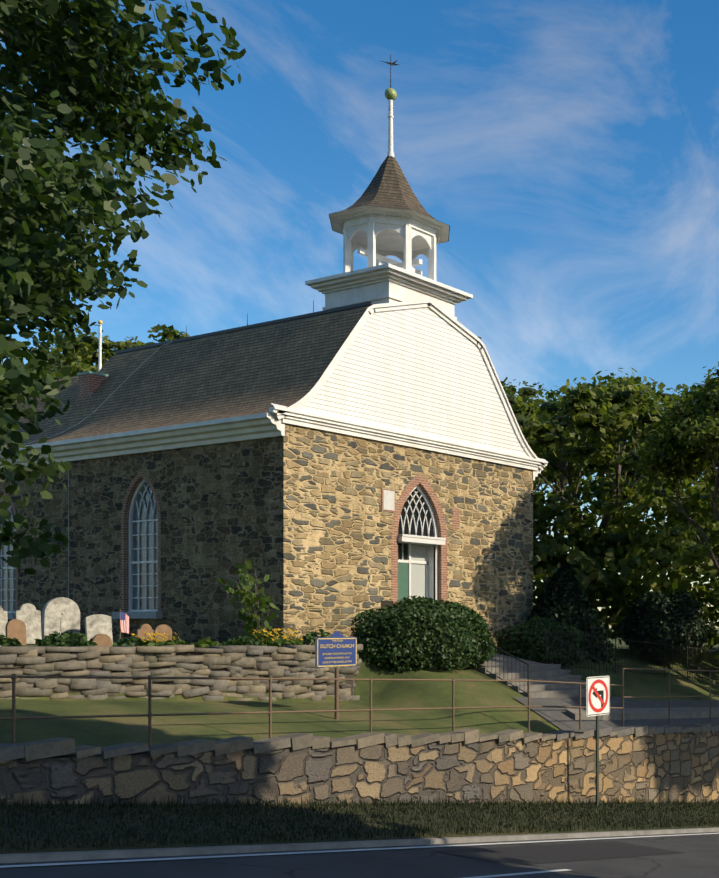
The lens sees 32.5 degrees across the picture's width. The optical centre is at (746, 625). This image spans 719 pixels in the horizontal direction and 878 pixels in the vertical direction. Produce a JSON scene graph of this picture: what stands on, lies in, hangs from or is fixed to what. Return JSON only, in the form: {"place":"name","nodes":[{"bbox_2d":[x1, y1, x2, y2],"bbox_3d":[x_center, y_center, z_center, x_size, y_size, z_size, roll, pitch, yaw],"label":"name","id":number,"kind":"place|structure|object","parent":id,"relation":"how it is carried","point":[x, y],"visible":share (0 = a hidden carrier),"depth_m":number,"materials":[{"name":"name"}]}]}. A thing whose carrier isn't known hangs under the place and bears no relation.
{"place":"outdoors","nodes":[
{"label":"outdoors","id":0,"kind":"place"},
{"bbox_2d":[0,629,329,647],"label":"wall plants","id":1,"kind":"object","parent":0,"point":[56,639],"depth_m":21.85,"materials":[{"name":"green plant"}]},
{"bbox_2d":[0,628,718,853],"bbox_3d":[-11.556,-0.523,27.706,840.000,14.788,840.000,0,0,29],"label":"ground","id":2,"kind":"structure","parent":0,"point":[105,731],"depth_m":21.01,"materials":[{"name":"green plant"}]},
{"bbox_2d":[1,359,104,408],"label":"tree","id":3,"kind":"object","parent":2,"relation":"on","point":[83,367],"depth_m":51.13,"materials":[{"name":"green plant"}]},
{"bbox_2d":[0,597,171,646],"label":"gravestones","id":4,"kind":"object","parent":2,"relation":"on","point":[60,614],"visible":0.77,"depth_m":26.22,"materials":[{"name":"stone"}]},
{"bbox_2d":[35,327,148,379],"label":"tree","id":5,"kind":"object","parent":2,"relation":"on","point":[85,347],"depth_m":64.91,"materials":[{"name":"green plant"}]},
{"bbox_2d":[98,320,102,371],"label":"flag pole","id":6,"kind":"object","parent":2,"relation":"on","point":[100,322],"visible":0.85,"depth_m":44.17,"materials":[{"name":"white metal"}]},
{"bbox_2d":[120,610,128,633],"bbox_3d":[-13.678,0.061,24.423,0.040,0.802,0.227,0,0,29],"label":"grave flag","id":7,"kind":"object","parent":2,"relation":"on","point":[124,620],"visible":0.9,"depth_m":24.42,"materials":[{"name":"multicoloured fabric"}]},
{"bbox_2d":[93,324,189,369],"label":"tree","id":8,"kind":"object","parent":2,"relation":"on","point":[169,333],"depth_m":60.76,"materials":[{"name":"green plant"}]},
{"bbox_2d":[127,632,178,645],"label":"flowers","id":9,"kind":"object","parent":2,"relation":"on","point":[156,642],"visible":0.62,"depth_m":22.23,"materials":[{"name":"yellow plant"}]},
{"bbox_2d":[0,644,362,700],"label":"fieldstone wall","id":10,"kind":"structure","parent":2,"relation":"on","point":[288,661],"depth_m":21.62,"materials":[{"name":"stone"}]},
{"bbox_2d":[217,558,279,637],"bbox_3d":[-11.487,-0.513,25.865,1.299,2.092,1.198,0,0,29],"label":"shrub","id":11,"kind":"object","parent":2,"relation":"on","point":[249,602],"depth_m":25.74,"materials":[{"name":"green plant"}]},
{"bbox_2d":[0,423,532,645],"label":"church walls","id":12,"kind":"structure","parent":2,"relation":"on","point":[299,517],"depth_m":29.88,"materials":[{"name":"brown stone"}]},
{"bbox_2d":[3,372,97,447],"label":"church rear roof","id":13,"kind":"structure","parent":12,"relation":"on","point":[70,392],"depth_m":35.28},
{"bbox_2d":[77,371,107,398],"bbox_3d":[-20.241,-6.969,34.440,0.660,1.620,0.660,0,0,29],"label":"chimney","id":14,"kind":"object","parent":13,"relation":"on","point":[89,382],"visible":0.43,"depth_m":34.17,"materials":[{"name":"brick"}]},
{"bbox_2d":[0,461,459,618],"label":"arched windows","id":15,"kind":"structure","parent":12,"relation":"in","point":[419,559],"depth_m":31.27,"materials":[{"name":"white wood"}]},
{"bbox_2d":[0,412,542,479],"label":"cornice","id":16,"kind":"structure","parent":12,"relation":"attached to","point":[238,428],"depth_m":29.53,"materials":[{"name":"white wood"}]},
{"bbox_2d":[24,299,544,466],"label":"roof","id":17,"kind":"structure","parent":12,"relation":"on","point":[257,368],"depth_m":31.29,"materials":[{"name":"grey"}]},
{"bbox_2d":[305,54,472,319],"bbox_3d":[-10.461,-12.509,32.633,3.326,8.500,3.326,0,0,29],"label":"belfry","id":18,"kind":"object","parent":17,"relation":"on","point":[381,218],"visible":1,"depth_m":31.79,"materials":[{"name":"white paint"}]},
{"bbox_2d":[269,303,547,470],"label":"church gable","id":19,"kind":"structure","parent":12,"relation":"on","point":[423,376],"depth_m":31.59,"materials":[{"name":"white wood"}]},
{"bbox_2d":[250,628,303,646],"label":"flowers","id":20,"kind":"object","parent":2,"relation":"on","point":[280,642],"visible":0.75,"depth_m":24.69,"materials":[{"name":"yellow plant"}]},
{"bbox_2d":[315,631,356,719],"bbox_3d":[-8.237,1.105,22.306,0.080,1.970,1.020,0,0,29],"label":"historic marker","id":21,"kind":"object","parent":2,"relation":"on","point":[335,638],"visible":0.81,"depth_m":22.27,"materials":[{"name":"blue metal"}]},
{"bbox_2d":[320,644,353,647],"bbox_3d":[-8.218,0.418,22.295,0.004,0.074,0.830,0,0,29],"label":"sign lettering","id":22,"kind":"object","parent":21,"relation":"attached to","point":[337,647],"visible":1,"depth_m":22.30,"materials":[{"name":"gold metal"}]},
{"bbox_2d":[0,723,718,803],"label":"retaining wall","id":23,"kind":"structure","parent":2,"relation":"on","point":[671,763],"depth_m":21.06,"materials":[{"name":"stone"}]},
{"bbox_2d":[0,668,718,745],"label":"pipe railing","id":24,"kind":"object","parent":2,"relation":"on","point":[13,718],"visible":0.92,"depth_m":19.58,"materials":[{"name":"metal"}]},
{"bbox_2d":[0,827,718,862],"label":"kerb","id":25,"kind":"structure","parent":2,"relation":"on","point":[67,856],"depth_m":15.27,"materials":[{"name":"concrete"}]},
{"bbox_2d":[349,595,497,672],"bbox_3d":[-8.191,0.361,28.192,3.138,2.238,4.339,0,0,29],"label":"round shrub","id":26,"kind":"object","parent":2,"relation":"on","point":[419,633],"visible":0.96,"depth_m":27.05,"materials":[{"name":"green plant"}]},
{"bbox_2d":[471,633,599,692],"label":"handrails","id":27,"kind":"object","parent":2,"relation":"on","point":[546,660],"visible":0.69,"depth_m":30.78,"materials":[{"name":"black metal"}]},
{"bbox_2d":[494,616,587,665],"bbox_3d":[-6.053,0.567,32.925,2.654,1.711,3.346,0,0,29],"label":"round shrub","id":28,"kind":"object","parent":2,"relation":"on","point":[525,640],"visible":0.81,"depth_m":32.03,"materials":[{"name":"green plant"}]},
{"bbox_2d":[500,377,615,532],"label":"tree","id":29,"kind":"object","parent":2,"relation":"on","point":[529,390],"depth_m":51.37,"materials":[{"name":"green plant"}]},
{"bbox_2d":[526,564,620,664],"bbox_3d":[-5.864,-0.187,35.782,3.649,3.611,3.604,0,0,29],"label":"bush","id":30,"kind":"object","parent":2,"relation":"on","point":[563,597],"visible":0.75,"depth_m":35.20,"materials":[{"name":"green plant"}]},
{"bbox_2d":[527,431,653,582],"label":"tree","id":31,"kind":"object","parent":2,"relation":"on","point":[584,483],"depth_m":75.83,"materials":[{"name":"green plant"}]},
{"bbox_2d":[474,651,718,729],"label":"path","id":32,"kind":"structure","parent":2,"relation":"on","point":[683,713],"depth_m":29.66,"materials":[{"name":"concrete"}]},
{"bbox_2d":[529,481,666,637],"bbox_3d":[-7.690,-2.154,40.300,8.495,6.038,10.723,0,0,29],"label":"tree","id":33,"kind":"object","parent":2,"relation":"on","point":[550,553],"visible":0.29,"depth_m":39.34,"materials":[{"name":"green plant"}]},
{"bbox_2d":[586,676,609,805],"bbox_3d":[-3.475,2.854,25.858,0.056,3.330,0.910,0,0,29],"label":"no left turn sign","id":34,"kind":"object","parent":2,"relation":"on","point":[597,696],"visible":0.98,"depth_m":25.83,"materials":[{"name":"grey metal"}]},
{"bbox_2d":[503,367,713,609],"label":"tree","id":35,"kind":"object","parent":2,"relation":"on","point":[595,410],"depth_m":40.15,"materials":[{"name":"green plant"}]},
{"bbox_2d":[549,625,718,682],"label":"iron fence","id":36,"kind":"object","parent":2,"relation":"on","point":[635,671],"visible":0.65,"depth_m":34.59,"materials":[{"name":"black metal"}]},
{"bbox_2d":[559,383,717,591],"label":"tree","id":37,"kind":"object","parent":2,"relation":"on","point":[597,490],"depth_m":59.48,"materials":[{"name":"green plant"}]},
{"bbox_2d":[572,474,718,650],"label":"tree","id":38,"kind":"object","parent":2,"relation":"on","point":[657,501],"visible":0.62,"depth_m":39.78,"materials":[{"name":"green plant"}]},
{"bbox_2d":[605,512,718,622],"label":"tree","id":39,"kind":"object","parent":2,"relation":"on","point":[711,618],"visible":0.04,"depth_m":52.59,"materials":[{"name":"green plant"}]},
{"bbox_2d":[615,591,713,662],"bbox_3d":[-2.826,0.058,37.938,3.199,2.458,3.401,0,0,29],"label":"yew shrub","id":40,"kind":"object","parent":2,"relation":"on","point":[654,617],"visible":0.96,"depth_m":37.05,"materials":[{"name":"green plant"}]},
{"bbox_2d":[619,388,718,541],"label":"tree","id":41,"kind":"object","parent":2,"relation":"on","point":[693,478],"depth_m":50.58,"materials":[{"name":"green plant"}]},
{"bbox_2d":[635,361,718,571],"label":"tree","id":42,"kind":"object","parent":2,"relation":"on","point":[695,423],"depth_m":35.89,"materials":[{"name":"green plant"}]},
{"bbox_2d":[696,621,718,663],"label":"understory shrub","id":43,"kind":"object","parent":2,"relation":"on","point":[711,644],"visible":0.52,"depth_m":39.17,"materials":[{"name":"green plant"}]},
{"bbox_3d":[-12.250,-6.508,12.978,7.044,16.525,6.440,0,0,29],"label":"tree wood","id":44,"kind":"object","parent":2,"relation":"on","visible":0},
{"bbox_2d":[0,0,245,574],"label":"tree","id":45,"kind":"object","parent":44,"relation":"attached to","point":[41,275],"visible":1,"depth_m":13.22,"materials":[{"name":"green plant"}]},
{"bbox_2d":[0,832,718,877],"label":"road","id":46,"kind":"structure","parent":0,"point":[699,858],"depth_m":14.93,"materials":[{"name":"grey asphalt"}]},
{"bbox_2d":[0,833,718,877],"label":"road markings","id":47,"kind":"object","parent":46,"relation":"on","point":[347,850],"visible":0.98,"depth_m":14.95,"materials":[{"name":"paint"}]},
{"bbox_2d":[432,841,684,864],"bbox_3d":[-1.659,4.076,20.424,1.650,1.434,9.700,0,0,29],"label":"road repair patch","id":48,"kind":"object","parent":46,"relation":"on","point":[525,855],"visible":1,"depth_m":17.90,"materials":[{"name":"grey asphalt"}]},
{"bbox_2d":[0,792,718,851],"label":"verge grass","id":49,"kind":"structure","parent":0,"point":[348,810],"depth_m":17.68,"materials":[{"name":"green plant"}]},
{"bbox_2d":[0,0,718,627],"label":"sky","id":50,"kind":"structure","parent":0,"point":[568,150],"materials":[{"name":"blue"}]}
]}

